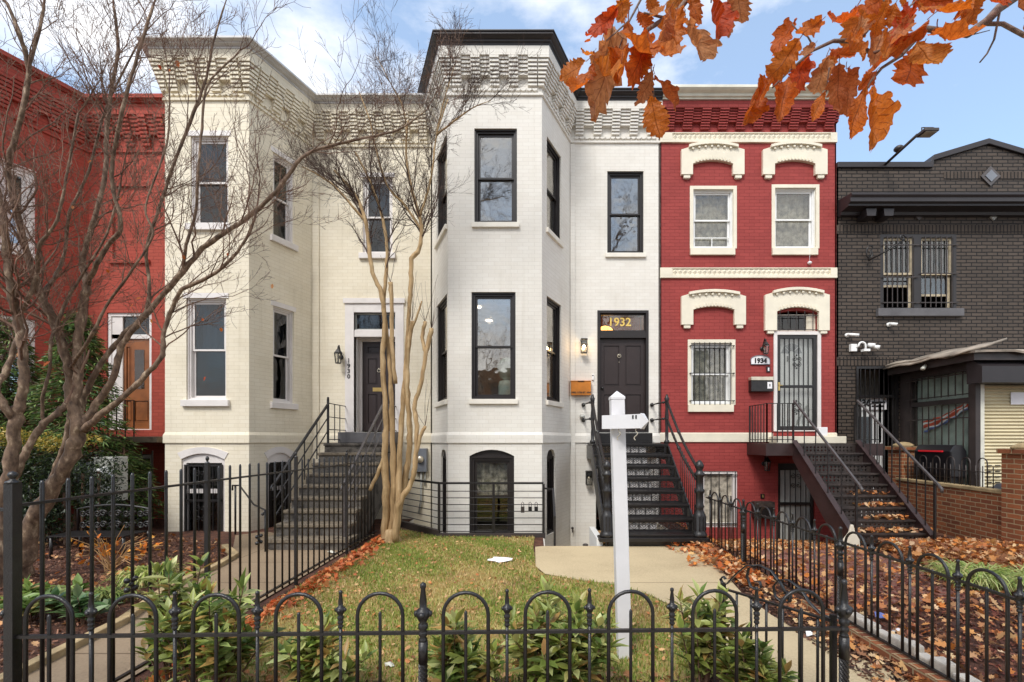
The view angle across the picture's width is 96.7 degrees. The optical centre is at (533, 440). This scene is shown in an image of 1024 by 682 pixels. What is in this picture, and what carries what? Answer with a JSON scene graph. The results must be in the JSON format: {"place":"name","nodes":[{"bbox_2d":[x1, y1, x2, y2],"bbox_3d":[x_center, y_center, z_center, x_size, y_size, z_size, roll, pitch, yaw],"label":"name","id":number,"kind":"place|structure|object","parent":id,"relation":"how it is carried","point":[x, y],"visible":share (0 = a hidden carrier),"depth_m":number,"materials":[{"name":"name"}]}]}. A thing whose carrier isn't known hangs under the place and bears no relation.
{"place":"outdoors","nodes":[
{"label":"outdoors","id":0,"kind":"place"},
{"bbox_2d":[22,532,373,681],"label":"walkway","id":1,"kind":"structure","parent":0,"point":[122,655],"depth_m":5.08,"materials":[{"name":"brown concrete"}]},
{"bbox_2d":[232,485,265,551],"bbox_3d":[-4.628,1.228,7.387,1.595,0.945,0.082,0,0,43],"label":"handrail","id":2,"kind":"object","parent":1,"relation":"on","point":[263,513],"visible":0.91,"depth_m":7.51,"materials":[{"name":"black metal"}]},
{"bbox_2d":[268,397,397,550],"bbox_3d":[-3.510,0.417,8.414,1.360,2.565,2.867,0,0,0],"label":"stone stoop","id":3,"kind":"object","parent":1,"relation":"on","point":[369,442],"visible":0.65,"depth_m":8.00,"materials":[{"name":"grey stone"}]},
{"bbox_2d":[160,530,712,681],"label":"lawn","id":4,"kind":"structure","parent":0,"point":[635,610],"depth_m":4.60,"materials":[{"name":"plant"}]},
{"bbox_2d":[130,552,217,681],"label":"laurel shrub","id":5,"kind":"object","parent":4,"relation":"on","point":[175,578],"visible":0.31,"depth_m":3.14,"materials":[{"name":"green plant"}]},
{"bbox_2d":[159,533,401,679],"bbox_3d":[-2.425,1.649,5.702,0.515,0.144,5.061,0,0,0],"label":"leaf line","id":6,"kind":"object","parent":4,"relation":"on","point":[349,560],"visible":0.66,"depth_m":5.40,"materials":[{"name":"plant"}]},
{"bbox_2d":[262,0,547,543],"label":"crape myrtle","id":7,"kind":"object","parent":4,"relation":"on","point":[398,491],"visible":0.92,"depth_m":7.55,"materials":[{"name":"beige plant"}]},
{"bbox_2d":[602,391,648,658],"bbox_3d":[0.740,0.680,3.492,0.385,2.140,0.233,0,0,39],"label":"sign post","id":8,"kind":"object","parent":4,"relation":"on","point":[617,422],"visible":0.91,"depth_m":3.52,"materials":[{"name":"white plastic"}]},
{"bbox_2d":[0,494,1023,681],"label":"ground","id":9,"kind":"structure","parent":0,"point":[158,526],"depth_m":5.49,"materials":[{"name":"brown soil"}]},
{"bbox_2d":[0,318,89,507],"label":"evergreen tree","id":10,"kind":"object","parent":9,"relation":"on","point":[8,392],"visible":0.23,"depth_m":8.08,"materials":[{"name":"green plant"}]},
{"bbox_2d":[0,573,95,621],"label":"broad leaf plant","id":11,"kind":"object","parent":9,"relation":"on","point":[30,591],"visible":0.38,"depth_m":4.36,"materials":[{"name":"green plant"}]},
{"bbox_2d":[0,425,139,544],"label":"hedge","id":12,"kind":"object","parent":9,"relation":"on","point":[50,518],"visible":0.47,"depth_m":7.24,"materials":[{"name":"green plant"}]},
{"bbox_2d":[0,310,157,530],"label":"evergreen tree","id":13,"kind":"object","parent":9,"relation":"on","point":[94,358],"visible":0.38,"depth_m":8.08,"materials":[{"name":"green plant"}]},
{"bbox_2d":[36,583,122,625],"bbox_3d":[-4.160,1.494,4.184,0.616,0.418,0.450,0,0,0],"label":"broad leaf plant","id":14,"kind":"object","parent":9,"relation":"on","point":[79,600],"visible":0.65,"depth_m":4.16,"materials":[{"name":"green plant"}]},
{"bbox_2d":[0,48,190,522],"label":"row house","id":15,"kind":"structure","parent":9,"relation":"on","point":[138,360],"depth_m":9.85,"materials":[{"name":"red brick"}]},
{"bbox_2d":[0,158,35,259],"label":"window","id":16,"kind":"structure","parent":15,"relation":"in","point":[31,215],"depth_m":9.02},
{"bbox_2d":[87,400,162,442],"bbox_3d":[-8.437,-0.383,9.424,1.994,0.846,0.847,0,0,0],"label":"railing","id":17,"kind":"object","parent":15,"relation":"attached to","point":[147,439],"depth_m":9.01,"materials":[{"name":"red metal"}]},
{"bbox_2d":[108,187,149,263],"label":"blind window","id":18,"kind":"structure","parent":15,"relation":"in","point":[131,250],"depth_m":9.90,"materials":[{"name":"brick"}]},
{"bbox_2d":[124,339,148,428],"bbox_3d":[-8.635,-1.233,9.947,0.596,1.963,0.055,0,0,0],"label":"door","id":19,"kind":"structure","parent":15,"relation":"in","point":[136,356],"depth_m":9.93,"materials":[{"name":"brown wood"}]},
{"bbox_2d":[0,38,193,589],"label":"maple tree","id":20,"kind":"object","parent":9,"relation":"on","point":[13,460],"visible":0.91,"depth_m":5.16,"materials":[{"name":"brown plant"}]},
{"bbox_2d":[46,584,147,611],"bbox_3d":[-4.439,1.629,4.738,0.815,0.142,0.787,0,0,0],"label":"grassy clump","id":21,"kind":"object","parent":9,"relation":"on","point":[105,593],"visible":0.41,"depth_m":4.77,"materials":[{"name":"green plant"}]},
{"bbox_2d":[47,504,147,558],"bbox_3d":[-6.400,1.332,6.735,1.131,0.736,0.470,0,0,0],"label":"garden bench","id":22,"kind":"object","parent":9,"relation":"on","point":[81,534],"visible":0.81,"depth_m":6.94,"materials":[{"name":"black metal"}]},
{"bbox_2d":[77,456,127,530],"bbox_3d":[-7.629,0.992,7.952,0.692,1.416,0.455,0,0,0],"label":"meter cabinet","id":23,"kind":"object","parent":9,"relation":"on","point":[125,475],"visible":0.27,"depth_m":7.99,"materials":[{"name":"metal"}]},
{"bbox_2d":[0,532,226,668],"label":"garden mulch","id":24,"kind":"object","parent":9,"relation":"on","point":[98,575],"visible":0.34,"depth_m":6.28,"materials":[{"name":"brown plant"}]},
{"bbox_2d":[0,532,225,661],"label":"garden leaves","id":25,"kind":"object","parent":24,"relation":"on","point":[34,643],"visible":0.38,"depth_m":6.17,"materials":[{"name":"brown plant"}]},
{"bbox_2d":[71,525,162,571],"bbox_3d":[-5.428,1.391,5.910,1.004,0.653,0.498,0,0,0],"label":"dried plant","id":26,"kind":"object","parent":24,"relation":"on","point":[104,553],"visible":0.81,"depth_m":5.90,"materials":[{"name":"brown plant"}]},
{"bbox_2d":[71,440,163,530],"bbox_3d":[-7.741,0.844,8.518,1.679,1.720,1.551,0,0,0],"label":"evergreen tree","id":27,"kind":"object","parent":9,"relation":"on","point":[138,473],"visible":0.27,"depth_m":8.63,"materials":[{"name":"green plant"}]},
{"bbox_2d":[0,544,238,681],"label":"bed edging","id":28,"kind":"object","parent":9,"relation":"on","point":[59,651],"visible":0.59,"depth_m":4.05,"materials":[{"name":"stone"}]},
{"bbox_2d":[96,561,187,588],"bbox_3d":[-4.633,1.608,5.481,0.951,0.184,0.870,0,0,15],"label":"grassy clump","id":29,"kind":"object","parent":9,"relation":"on","point":[140,572],"visible":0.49,"depth_m":5.33,"materials":[{"name":"green plant"}]},
{"bbox_2d":[3,450,376,681],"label":"picket fence","id":30,"kind":"object","parent":9,"relation":"on","point":[13,504],"visible":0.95,"depth_m":3.30,"materials":[{"name":"black metal"}]},
{"bbox_2d":[142,568,285,681],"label":"laurel shrub","id":31,"kind":"object","parent":9,"relation":"on","point":[225,610],"visible":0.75,"depth_m":2.92,"materials":[{"name":"green plant"}]},
{"bbox_2d":[0,0,474,578],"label":"maple tree","id":32,"kind":"object","parent":9,"relation":"on","point":[80,424],"visible":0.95,"depth_m":5.54,"materials":[{"name":"brown plant"}]},
{"bbox_2d":[136,35,431,531],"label":"row house","id":33,"kind":"structure","parent":9,"relation":"on","point":[272,372],"depth_m":9.24,"materials":[{"name":"brick"}]},
{"bbox_2d":[177,447,227,531],"bbox_3d":[-6.169,0.960,8.559,0.950,1.681,0.142,0,0,0],"label":"basement window","id":34,"kind":"structure","parent":33,"relation":"in","point":[215,455],"depth_m":8.51,"materials":[{"name":"black metal"}]},
{"bbox_2d":[180,293,229,405],"bbox_3d":[-6.109,-1.697,8.603,0.884,2.119,0.326,0,0,0],"label":"window","id":35,"kind":"structure","parent":33,"relation":"in","point":[209,337],"depth_m":8.59,"materials":[{"name":"wood"}]},
{"bbox_2d":[185,130,231,230],"bbox_3d":[-6.050,-4.851,8.600,0.844,1.867,0.319,0,0,0],"label":"window","id":36,"kind":"structure","parent":33,"relation":"in","point":[199,226],"depth_m":8.59,"materials":[{"name":"wood"}]},
{"bbox_2d":[264,447,293,527],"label":"basement window","id":37,"kind":"structure","parent":33,"relation":"in","point":[276,454],"depth_m":9.06,"materials":[{"name":"black metal"}]},
{"bbox_2d":[270,145,298,251],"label":"window","id":38,"kind":"structure","parent":33,"relation":"in","point":[287,242],"depth_m":9.35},
{"bbox_2d":[270,300,298,409],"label":"window","id":39,"kind":"structure","parent":33,"relation":"in","point":[278,313],"depth_m":9.36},
{"bbox_2d":[358,173,395,258],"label":"window","id":40,"kind":"structure","parent":33,"relation":"in","point":[373,205],"depth_m":9.94,"materials":[{"name":"wood"}]},
{"bbox_2d":[363,342,394,430],"bbox_3d":[-3.432,-1.205,10.119,0.739,1.980,0.112,0,0,0],"label":"door","id":41,"kind":"structure","parent":33,"relation":"in","point":[372,391],"depth_m":10.13,"materials":[{"name":"paint"}]},
{"bbox_2d":[417,448,427,512],"bbox_3d":[-2.415,0.871,9.749,0.259,1.407,0.198,0,0,0],"label":"electric meter","id":42,"kind":"object","parent":33,"relation":"attached to","point":[422,460],"visible":0.68,"depth_m":9.73,"materials":[{"name":"grey metal"}]},
{"bbox_2d":[251,611,377,681],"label":"laurel shrub","id":43,"kind":"object","parent":9,"relation":"on","point":[309,658],"visible":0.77,"depth_m":2.92,"materials":[{"name":"green plant"}]},
{"bbox_2d":[144,666,675,681],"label":"bed leaves","id":44,"kind":"object","parent":9,"relation":"on","point":[626,672],"visible":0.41,"depth_m":3.21,"materials":[{"name":"brown plant"}]},
{"bbox_2d":[0,579,853,681],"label":"hooped fence","id":45,"kind":"object","parent":9,"relation":"on","point":[423,613],"visible":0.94,"depth_m":2.49,"materials":[{"name":"black metal"}]},
{"bbox_2d":[719,564,837,681],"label":"iron gate","id":46,"kind":"structure","parent":45,"relation":"attached to","point":[831,619],"depth_m":2.78,"materials":[{"name":"metal"}]},
{"bbox_2d":[415,607,504,681],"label":"laurel shrub","id":47,"kind":"object","parent":9,"relation":"on","point":[454,658],"visible":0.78,"depth_m":2.81,"materials":[{"name":"green plant"}]},
{"bbox_2d":[417,29,662,545],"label":"row house","id":48,"kind":"structure","parent":9,"relation":"on","point":[545,253],"depth_m":9.15,"materials":[{"name":"white paint"}]},
{"bbox_2d":[434,138,446,248],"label":"window","id":49,"kind":"structure","parent":48,"relation":"in","point":[442,224],"depth_m":9.31,"materials":[{"name":"black glass"}]},
{"bbox_2d":[434,296,446,407],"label":"window","id":50,"kind":"structure","parent":48,"relation":"in","point":[442,308],"depth_m":9.36,"materials":[{"name":"black glass"}]},
{"bbox_2d":[443,452,445,532],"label":"window","id":51,"kind":"structure","parent":48,"relation":"in","point":[444,457],"depth_m":9.01,"materials":[{"name":"black glass"}]},
{"bbox_2d":[470,450,513,532],"bbox_3d":[-0.777,0.995,8.646,0.837,1.650,0.233,0,0,0],"label":"window","id":52,"kind":"structure","parent":48,"relation":"in","point":[486,465],"depth_m":8.59,"materials":[{"name":"black glass"}]},
{"bbox_2d":[469,292,517,403],"bbox_3d":[-0.744,-1.727,8.557,0.913,2.095,0.215,0,0,0],"label":"window","id":53,"kind":"structure","parent":48,"relation":"in","point":[476,399],"depth_m":8.55,"materials":[{"name":"black glass"}]},
{"bbox_2d":[472,130,518,227],"bbox_3d":[-0.704,-4.900,8.557,0.887,1.860,0.215,0,0,0],"label":"window","id":54,"kind":"structure","parent":48,"relation":"in","point":[479,134],"depth_m":8.55,"materials":[{"name":"black glass"}]},
{"bbox_2d":[497,357,509,394],"bbox_3d":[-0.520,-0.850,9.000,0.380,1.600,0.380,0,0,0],"label":"ceramic vase","id":55,"kind":"object","parent":48,"relation":"on","point":[503,370],"visible":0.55,"depth_m":8.85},
{"bbox_2d":[547,450,553,534],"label":"window","id":56,"kind":"structure","parent":48,"relation":"in","point":[550,458],"depth_m":9.07,"materials":[{"name":"black glass"}]},
{"bbox_2d":[546,139,563,247],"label":"window","id":57,"kind":"structure","parent":48,"relation":"in","point":[555,234],"depth_m":9.34,"materials":[{"name":"black glass"}]},
{"bbox_2d":[546,297,563,407],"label":"window","id":58,"kind":"structure","parent":48,"relation":"in","point":[555,401],"depth_m":9.34,"materials":[{"name":"black glass"}]},
{"bbox_2d":[570,380,590,394],"bbox_3d":[1.021,-1.129,9.782,0.443,0.309,0.132,0,0,0],"label":"mailbox","id":59,"kind":"object","parent":48,"relation":"attached to","point":[580,387],"visible":1,"depth_m":9.73,"materials":[{"name":"brown wood"}]},
{"bbox_2d":[600,314,644,330],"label":"transom window","id":60,"kind":"structure","parent":48,"relation":"in","point":[617,322],"depth_m":9.90,"materials":[{"name":"black glass"}]},
{"bbox_2d":[600,339,644,430],"bbox_3d":[1.939,-1.218,9.926,0.994,2.007,0.107,0,0,0],"label":"door","id":61,"kind":"structure","parent":48,"relation":"in","point":[622,361],"depth_m":9.94,"materials":[{"name":"paint"}]},
{"bbox_2d":[605,172,645,257],"bbox_3d":[1.993,-4.895,9.908,0.875,1.875,0.215,0,0,0],"label":"window","id":62,"kind":"structure","parent":48,"relation":"in","point":[639,253],"depth_m":9.90,"materials":[{"name":"black glass"}]},
{"bbox_2d":[499,575,628,681],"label":"laurel shrub","id":63,"kind":"object","parent":9,"relation":"on","point":[558,656],"visible":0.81,"depth_m":2.84,"materials":[{"name":"green plant"}]},
{"bbox_2d":[229,563,916,681],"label":"border mulch","id":64,"kind":"object","parent":9,"relation":"on","point":[789,623],"visible":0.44,"depth_m":3.69,"materials":[{"name":"brown plant"}]},
{"bbox_2d":[589,527,604,545],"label":"side kerb","id":65,"kind":"structure","parent":9,"relation":"on","point":[593,537],"depth_m":7.85,"materials":[{"name":"white concrete"}]},
{"bbox_2d":[659,578,753,681],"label":"laurel shrub","id":66,"kind":"object","parent":9,"relation":"on","point":[703,641],"visible":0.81,"depth_m":2.94,"materials":[{"name":"green plant"}]},
{"bbox_2d":[666,541,777,587],"bbox_3d":[2.455,1.632,6.244,0.775,0.174,2.182,0,0,0],"label":"leaf border","id":67,"kind":"object","parent":9,"relation":"on","point":[717,557],"visible":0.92,"depth_m":6.09,"materials":[{"name":"plant"}]},
{"bbox_2d":[660,84,839,541],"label":"row house","id":68,"kind":"structure","parent":9,"relation":"on","point":[747,220],"depth_m":9.85,"materials":[{"name":"brick"}]},
{"bbox_2d":[689,342,734,404],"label":"window","id":69,"kind":"structure","parent":68,"relation":"in","point":[710,373],"depth_m":10.06,"materials":[{"name":"glass"}]},
{"bbox_2d":[693,190,731,246],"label":"window","id":70,"kind":"structure","parent":68,"relation":"in","point":[712,216],"depth_m":10.07,"materials":[{"name":"glass"}]},
{"bbox_2d":[703,471,737,526],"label":"basement window","id":71,"kind":"structure","parent":68,"relation":"in","point":[723,482],"depth_m":9.94,"materials":[{"name":"white metal"}]},
{"bbox_2d":[750,355,769,364],"bbox_3d":[4.902,-1.742,9.834,0.427,0.207,0.030,0,0,0],"label":"number plate","id":72,"kind":"object","parent":68,"relation":"attached to","point":[759,360],"visible":1,"depth_m":9.83,"materials":[{"name":"metal"}]},
{"bbox_2d":[748,377,773,391],"bbox_3d":[4.888,-1.206,9.771,0.491,0.314,0.153,0,0,0],"label":"mailbox","id":73,"kind":"object","parent":68,"relation":"attached to","point":[760,384],"visible":1,"depth_m":9.71,"materials":[{"name":"black metal"}]},
{"bbox_2d":[751,501,774,517],"bbox_3d":[4.926,1.478,9.759,0.442,0.349,0.178,0,0,0],"label":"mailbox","id":74,"kind":"object","parent":68,"relation":"attached to","point":[770,505],"visible":0.73,"depth_m":9.68,"materials":[{"name":"black metal"}]},
{"bbox_2d":[775,189,814,246],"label":"window","id":75,"kind":"structure","parent":68,"relation":"in","point":[793,228],"depth_m":10.07,"materials":[{"name":"glass"}]},
{"bbox_2d":[779,470,811,540],"bbox_3d":[5.695,1.481,9.914,0.694,1.678,0.072,0,0,0],"label":"basement door","id":76,"kind":"structure","parent":68,"relation":"in","point":[794,495],"depth_m":9.93,"materials":[{"name":"grey paint"}]},
{"bbox_2d":[780,339,811,425],"bbox_3d":[5.702,-1.254,9.983,0.879,2.109,0.063,0,0,0],"label":"inner door","id":77,"kind":"structure","parent":68,"relation":"in","point":[781,340],"depth_m":9.97,"materials":[{"name":"white plastic"}]},
{"bbox_2d":[777,335,816,429],"bbox_3d":[5.702,-1.252,9.830,0.865,2.060,0.099,0,0,0],"label":"storm door","id":78,"kind":"structure","parent":68,"relation":"in","point":[814,337],"depth_m":9.85,"materials":[{"name":"black metal"}]},
{"bbox_2d":[777,311,817,330],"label":"transom window","id":79,"kind":"structure","parent":68,"relation":"in","point":[810,318],"depth_m":9.91,"materials":[{"name":"glass"}]},
{"bbox_2d":[709,622,799,681],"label":"laurel shrub","id":80,"kind":"object","parent":9,"relation":"on","point":[767,672],"visible":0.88,"depth_m":2.79,"materials":[{"name":"green plant"}]},
{"bbox_2d":[676,522,867,549],"bbox_3d":[4.081,1.906,8.374,2.331,0.616,2.844,0,0,0],"label":"leaf drift","id":81,"kind":"object","parent":9,"relation":"on","point":[822,545],"visible":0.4,"depth_m":7.60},
{"bbox_2d":[559,0,1023,152],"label":"oak tree","id":82,"kind":"object","parent":9,"relation":"on","point":[609,62],"visible":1,"depth_m":0.97,"materials":[{"name":"orange plant"}]},
{"bbox_2d":[749,583,931,681],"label":"leaf edge","id":83,"kind":"object","parent":9,"relation":"on","point":[877,664],"visible":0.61,"depth_m":3.62,"materials":[{"name":"plant"}]},
{"bbox_2d":[747,400,943,543],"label":"iron staircase","id":84,"kind":"structure","parent":9,"relation":"on","point":[831,508],"depth_m":8.35,"materials":[{"name":"metal"}]},
{"bbox_2d":[848,489,922,532],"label":"fallen leaves","id":85,"kind":"object","parent":84,"relation":"on","point":[889,517],"visible":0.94,"depth_m":7.68,"materials":[{"name":"brown plant"}]},
{"bbox_2d":[681,524,1023,681],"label":"fallen leaves","id":86,"kind":"object","parent":9,"relation":"on","point":[975,594],"visible":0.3,"depth_m":4.72,"materials":[{"name":"brown plant"}]},
{"bbox_2d":[706,490,1023,681],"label":"hooped fence","id":87,"kind":"object","parent":9,"relation":"on","point":[840,565],"visible":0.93,"depth_m":3.67,"materials":[{"name":"black metal"}]},
{"bbox_2d":[748,547,982,605],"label":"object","id":88,"kind":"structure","parent":9,"relation":"on","point":[830,575],"depth_m":5.79,"materials":[{"name":"plant"}]},
{"bbox_2d":[802,600,949,681],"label":"brick kerb","id":89,"kind":"structure","parent":9,"relation":"on","point":[913,667],"depth_m":3.51,"materials":[{"name":"brick"}]},
{"bbox_2d":[778,571,1023,681],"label":"bark mulch","id":90,"kind":"object","parent":9,"relation":"on","point":[895,588],"visible":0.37,"depth_m":4.37,"materials":[{"name":"brown plant"}]},
{"bbox_2d":[904,640,924,655],"bbox_3d":[2.926,1.627,3.499,0.106,0.146,0.124,0,0,0],"label":"edging stone","id":91,"kind":"object","parent":9,"relation":"on","point":[913,647],"visible":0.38,"depth_m":3.46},
{"bbox_2d":[836,138,1023,541],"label":"commercial building","id":92,"kind":"structure","parent":9,"relation":"on","point":[947,273],"depth_m":9.85,"materials":[{"name":"brick"}]},
{"bbox_2d":[849,341,879,351],"bbox_3d":[7.107,-2.016,9.744,0.585,0.219,0.161,0,0,8],"label":"security camera","id":93,"kind":"object","parent":92,"relation":"attached to","point":[853,347],"visible":1,"depth_m":9.73,"materials":[{"name":"white plastic"}]},
{"bbox_2d":[859,398,882,524],"bbox_3d":[7.343,0.531,9.976,0.674,2.939,0.069,0,0,0],"label":"door","id":94,"kind":"structure","parent":92,"relation":"in","point":[862,399],"depth_m":9.98,"materials":[{"name":"black metal"}]},
{"bbox_2d":[884,127,938,165],"bbox_3d":[7.636,-6.011,9.348,0.294,0.200,1.216,0,0,-4],"label":"floodlight","id":95,"kind":"object","parent":92,"relation":"attached to","point":[927,132],"visible":1,"depth_m":8.94,"materials":[{"name":"metal"}]},
{"bbox_2d":[876,234,963,316],"bbox_3d":[8.334,-3.570,9.915,1.847,1.786,0.290,0,0,0],"label":"window","id":96,"kind":"structure","parent":92,"relation":"in","point":[925,277],"depth_m":9.85,"materials":[{"name":"grey glass"}]},
{"bbox_2d":[914,445,965,483],"bbox_3d":[7.750,0.890,8.700,0.320,1.620,0.800,0,0,0],"label":"covered grill","id":97,"kind":"object","parent":9,"relation":"on","point":[957,453],"visible":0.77,"depth_m":8.47,"materials":[{"name":"fabric"}]},
{"bbox_2d":[930,656,955,677],"bbox_3d":[2.914,1.629,3.222,0.113,0.143,0.146,0,0,0],"label":"edging stone","id":98,"kind":"object","parent":9,"relation":"on","point":[940,663],"visible":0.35,"depth_m":3.20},
{"bbox_2d":[876,537,1023,571],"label":"leaf heap","id":99,"kind":"object","parent":9,"relation":"on","point":[993,552],"visible":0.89,"depth_m":6.42,"materials":[{"name":"plant"}]},
{"bbox_2d":[883,338,1023,487],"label":"shop front","id":100,"kind":"object","parent":9,"relation":"on","point":[970,399],"visible":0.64,"depth_m":8.24,"materials":[{"name":"black glass"}]},
{"bbox_2d":[910,369,968,484],"bbox_3d":[7.985,-0.160,8.937,0.070,2.320,1.315,0,0,0],"label":"window frame","id":101,"kind":"structure","parent":100,"relation":"in","point":[959,400],"depth_m":9.09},
{"bbox_2d":[885,442,1023,548],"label":"garden wall","id":102,"kind":"structure","parent":9,"relation":"on","point":[969,512],"depth_m":7.59,"materials":[{"name":"orange brick"}]},
{"bbox_2d":[904,455,1000,488],"bbox_3d":[7.510,0.526,8.277,0.020,0.489,2.553,0,0,8],"label":"hooped fence","id":103,"kind":"object","parent":102,"relation":"on","point":[940,468],"visible":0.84,"depth_m":8.08,"materials":[{"name":"metal"}]},
{"bbox_2d":[912,556,1023,591],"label":"grassy clump","id":104,"kind":"object","parent":9,"relation":"on","point":[989,581],"visible":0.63,"depth_m":5.21,"materials":[{"name":"green plant"}]},
{"bbox_2d":[968,562,1023,592],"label":"grassy clump","id":105,"kind":"object","parent":9,"relation":"on","point":[1018,573],"visible":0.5,"depth_m":5.21,"materials":[{"name":"green plant"}]},
{"bbox_2d":[0,0,1023,389],"label":"sky","id":106,"kind":"structure","parent":0,"point":[969,101],"materials":[{"name":"blue"}]},
{"bbox_2d":[535,542,908,681],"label":"garden path","id":107,"kind":"structure","parent":0,"point":[659,572],"depth_m":5.64,"materials":[{"name":"beige concrete"}]},
{"bbox_2d":[581,394,708,545],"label":"iron staircase","id":108,"kind":"structure","parent":107,"relation":"on","point":[643,518],"depth_m":7.95,"materials":[{"name":"metal"}]},
{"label":"areaway floor","id":109,"kind":"structure","parent":0,"visible":0},
{"bbox_2d":[410,520,667,545],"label":"areaway wall","id":110,"kind":"structure","parent":109,"relation":"on","point":[658,523],"depth_m":9.31,"materials":[{"name":"white paint"}]},
{"bbox_2d":[400,478,555,545],"bbox_3d":[-1.158,1.366,8.165,3.364,1.268,0.711,0,0,19],"label":"areaway railing","id":111,"kind":"object","parent":110,"relation":"on","point":[420,528],"visible":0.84,"depth_m":8.01,"materials":[{"name":"black metal"}]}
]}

